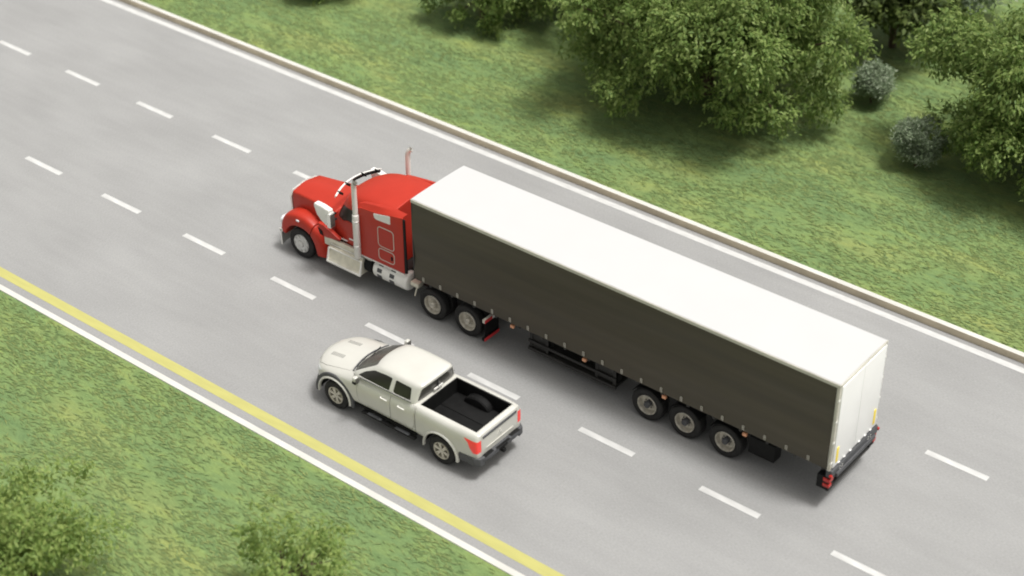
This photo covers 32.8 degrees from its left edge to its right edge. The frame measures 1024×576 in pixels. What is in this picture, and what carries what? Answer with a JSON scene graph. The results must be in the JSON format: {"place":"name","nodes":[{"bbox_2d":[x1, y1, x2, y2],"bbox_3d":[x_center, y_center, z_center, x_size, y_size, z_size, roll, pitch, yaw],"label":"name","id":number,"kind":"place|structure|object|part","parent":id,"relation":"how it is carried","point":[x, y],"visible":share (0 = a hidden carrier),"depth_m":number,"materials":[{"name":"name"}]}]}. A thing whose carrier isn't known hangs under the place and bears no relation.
{"place":"outdoors","nodes":[
{"label":"outdoors","id":0,"kind":"place"},
{"bbox_2d":[0,291,510,575],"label":"grass verge","id":1,"kind":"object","parent":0,"point":[233,481],"depth_m":44.49,"materials":[{"name":"green plant"}]},
{"bbox_2d":[0,453,133,575],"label":"bush","id":2,"kind":"object","parent":1,"relation":"on","point":[22,550],"visible":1,"depth_m":40.40,"materials":[{"name":"green plant"}]},
{"bbox_2d":[226,493,355,575],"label":"bush","id":3,"kind":"object","parent":1,"relation":"on","point":[294,552],"visible":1,"depth_m":40.01,"materials":[{"name":"green plant"}]},
{"bbox_2d":[0,0,1023,575],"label":"road","id":4,"kind":"structure","parent":0,"point":[552,488],"depth_m":49.73,"materials":[{"name":"grey asphalt"}]},
{"bbox_2d":[0,40,31,54],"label":"lane marking","id":5,"kind":"object","parent":4,"relation":"on","point":[14,48],"visible":1,"depth_m":64.48,"materials":[{"name":"white paint"}]},
{"bbox_2d":[25,156,62,174],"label":"lane marking","id":6,"kind":"object","parent":4,"relation":"on","point":[43,165],"visible":1,"depth_m":57.52,"materials":[{"name":"white paint"}]},
{"bbox_2d":[65,70,99,85],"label":"lane marking","id":7,"kind":"object","parent":4,"relation":"on","point":[82,77],"visible":1,"depth_m":62.59,"materials":[{"name":"white paint"}]},
{"bbox_2d":[101,194,140,213],"bbox_3d":[-12.483,-2.698,55.562,1.750,0.003,0.190,24,42,31],"label":"lane marking","id":8,"kind":"object","parent":4,"relation":"on","point":[122,204],"visible":1,"depth_m":55.56,"materials":[{"name":"white paint"}]},
{"bbox_2d":[136,101,173,117],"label":"lane marking","id":9,"kind":"object","parent":4,"relation":"on","point":[154,109],"visible":1,"depth_m":60.63,"materials":[{"name":"white paint"}]},
{"bbox_2d":[183,233,225,254],"bbox_3d":[-9.490,-1.350,53.608,1.750,0.003,0.190,24,42,31],"label":"lane marking","id":10,"kind":"object","parent":4,"relation":"on","point":[204,244],"visible":1,"depth_m":53.59,"materials":[{"name":"white paint"}]},
{"bbox_2d":[212,135,250,152],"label":"lane marking","id":11,"kind":"object","parent":4,"relation":"on","point":[230,143],"visible":1,"depth_m":58.62,"materials":[{"name":"white paint"}]},
{"bbox_2d":[0,284,524,575],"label":"kerb","id":12,"kind":"structure","parent":4,"relation":"on","point":[325,468],"depth_m":45.70,"materials":[{"name":"white concrete"}]},
{"bbox_2d":[0,267,564,575],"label":"edge line","id":13,"kind":"object","parent":4,"relation":"on","point":[522,558],"visible":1,"depth_m":46.13,"materials":[{"name":"yellow paint"}]},
{"bbox_2d":[271,276,315,299],"bbox_3d":[-6.497,-0.002,51.655,1.750,0.003,0.190,24,42,31],"label":"lane marking","id":14,"kind":"object","parent":4,"relation":"on","point":[295,289],"visible":1,"depth_m":51.63,"materials":[{"name":"white paint"}]},
{"bbox_2d":[293,171,309,178],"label":"lane marking","id":15,"kind":"object","parent":4,"relation":"on","point":[298,173],"visible":0.36,"depth_m":57.01,"materials":[{"name":"white paint"}]},
{"bbox_2d":[279,147,498,341],"bbox_3d":[-3.195,-1.815,51.004,8.310,3.712,2.680,24,42,31],"label":"truck tractor","id":16,"kind":"object","parent":4,"relation":"on","point":[353,227],"visible":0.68,"depth_m":50.64,"materials":[{"name":"red paint"}]},
{"bbox_3d":[-4.803,-1.912,51.024,1.058,1.375,0.285,24,42,31],"label":"door","id":17,"kind":"part","parent":16,"relation":"part of","materials":[{"name":"red paint"}]},
{"bbox_2d":[364,323,413,345],"bbox_3d":[-3.503,1.346,49.702,1.750,0.003,0.190,24,42,31],"label":"lane marking","id":18,"kind":"object","parent":4,"relation":"on","point":[385,333],"visible":0.79,"depth_m":49.77,"materials":[{"name":"white paint"}]},
{"bbox_2d":[316,337,522,466],"bbox_3d":[-2.583,2.728,46.004,6.130,1.950,2.232,24,42,31],"label":"pickup truck","id":19,"kind":"object","parent":4,"relation":"on","point":[425,394],"visible":1,"depth_m":45.30,"materials":[{"name":"paint"}]},
{"bbox_3d":[-3.618,2.891,45.736,1.145,0.754,0.177,24,42,31],"label":"door","id":20,"kind":"part","parent":19,"relation":"part of","materials":[{"name":"paint"}]},
{"bbox_3d":[-2.831,3.241,45.219,0.815,0.764,0.177,24,42,31],"label":"door","id":21,"kind":"part","parent":19,"relation":"part of","materials":[{"name":"paint"}]},
{"bbox_2d":[467,373,519,399],"bbox_3d":[-0.510,2.694,47.749,1.750,0.003,0.190,24,42,31],"label":"lane marking","id":22,"kind":"object","parent":4,"relation":"on","point":[493,386],"visible":1,"depth_m":47.74,"materials":[{"name":"white paint"}]},
{"bbox_2d":[102,0,1023,373],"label":"edge line","id":23,"kind":"object","parent":4,"relation":"on","point":[730,252],"visible":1,"depth_m":55.59,"materials":[{"name":"white paint"}]},
{"bbox_2d":[578,427,634,456],"bbox_3d":[2.484,4.042,45.796,1.750,0.003,0.190,24,42,31],"label":"lane marking","id":24,"kind":"object","parent":4,"relation":"on","point":[605,441],"visible":1,"depth_m":45.80,"materials":[{"name":"white paint"}]},
{"bbox_2d":[410,166,887,490],"bbox_3d":[3.280,1.015,46.720,13.724,3.920,2.460,24,42,31],"label":"semi trailer","id":25,"kind":"object","parent":4,"relation":"on","point":[771,373],"visible":1,"depth_m":45.14,"materials":[{"name":"metal"}]},
{"bbox_3d":[8.199,3.180,42.556,0.092,2.530,1.169,24,42,31],"label":"rear door","id":26,"kind":"part","parent":25,"relation":"part of","materials":[{"name":"white metal"}]},
{"bbox_3d":[8.933,2.651,43.315,0.092,2.530,1.169,24,42,31],"label":"rear door","id":27,"kind":"part","parent":25,"relation":"part of","materials":[{"name":"white metal"}]},
{"bbox_2d":[698,486,760,517],"bbox_3d":[5.477,5.390,43.843,1.750,0.003,0.190,24,42,31],"label":"lane marking","id":28,"kind":"object","parent":4,"relation":"on","point":[728,501],"visible":1,"depth_m":43.84,"materials":[{"name":"white paint"}]},
{"bbox_2d":[830,550,885,575],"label":"lane marking","id":29,"kind":"object","parent":4,"relation":"on","point":[850,561],"visible":1,"depth_m":41.98,"materials":[{"name":"white paint"}]},
{"bbox_2d":[925,450,988,480],"bbox_3d":[11.497,4.577,44.988,1.750,0.003,0.190,24,42,31],"label":"lane marking","id":30,"kind":"object","parent":4,"relation":"on","point":[957,465],"visible":1,"depth_m":44.97,"materials":[{"name":"white paint"}]},
{"bbox_2d":[0,0,1023,575],"bbox_3d":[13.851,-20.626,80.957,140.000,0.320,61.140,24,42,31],"label":"grass verge","id":31,"kind":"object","parent":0,"point":[781,216],"depth_m":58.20,"materials":[{"name":"green plant"}]},
{"bbox_2d":[312,0,324,5],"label":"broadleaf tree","id":32,"kind":"object","parent":31,"relation":"on","point":[313,2],"visible":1,"depth_m":67.11,"materials":[{"name":"green plant"}]},
{"bbox_2d":[417,0,541,40],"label":"broadleaf tree","id":33,"kind":"object","parent":31,"relation":"on","point":[504,7],"visible":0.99,"depth_m":64.59,"materials":[{"name":"green plant"}]},
{"bbox_2d":[521,0,586,21],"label":"broadleaf tree","id":34,"kind":"object","parent":31,"relation":"on","point":[548,12],"visible":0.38,"depth_m":64.47,"materials":[{"name":"green plant"}]},
{"bbox_2d":[544,0,882,142],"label":"broadleaf tree","id":35,"kind":"object","parent":31,"relation":"on","point":[705,39],"visible":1,"depth_m":56.74,"materials":[{"name":"green plant"}]},
{"bbox_2d":[845,55,897,103],"bbox_3d":[12.485,-7.108,60.101,1.668,1.889,1.803,24,42,31],"label":"shrub","id":36,"kind":"object","parent":31,"relation":"on","point":[874,78],"visible":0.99,"depth_m":59.69,"materials":[{"name":"green plant"}]},
{"bbox_2d":[843,0,971,48],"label":"dark tree","id":37,"kind":"object","parent":31,"relation":"on","point":[900,13],"visible":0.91,"depth_m":61.01,"materials":[{"name":"green plant"}]},
{"bbox_2d":[889,113,950,167],"bbox_3d":[13.326,-4.752,56.620,2.081,2.073,2.264,24,42,31],"label":"shrub","id":38,"kind":"object","parent":31,"relation":"on","point":[910,142],"visible":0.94,"depth_m":56.02,"materials":[{"name":"green plant"}]},
{"bbox_2d":[903,0,1023,201],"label":"broadleaf tree","id":39,"kind":"object","parent":31,"relation":"on","point":[997,100],"visible":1,"depth_m":54.12,"materials":[{"name":"green plant"}]},
{"bbox_2d":[953,0,1017,30],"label":"grey tree","id":40,"kind":"object","parent":31,"relation":"on","point":[976,4],"visible":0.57,"depth_m":62.49,"materials":[{"name":"green plant"}]},
{"label":"ground","id":41,"kind":"structure","parent":0,"visible":0},
{"bbox_2d":[119,0,1023,363],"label":"kerb","id":42,"kind":"structure","parent":41,"relation":"on","point":[715,234],"depth_m":55.70,"materials":[{"name":"grey concrete"}]}
]}

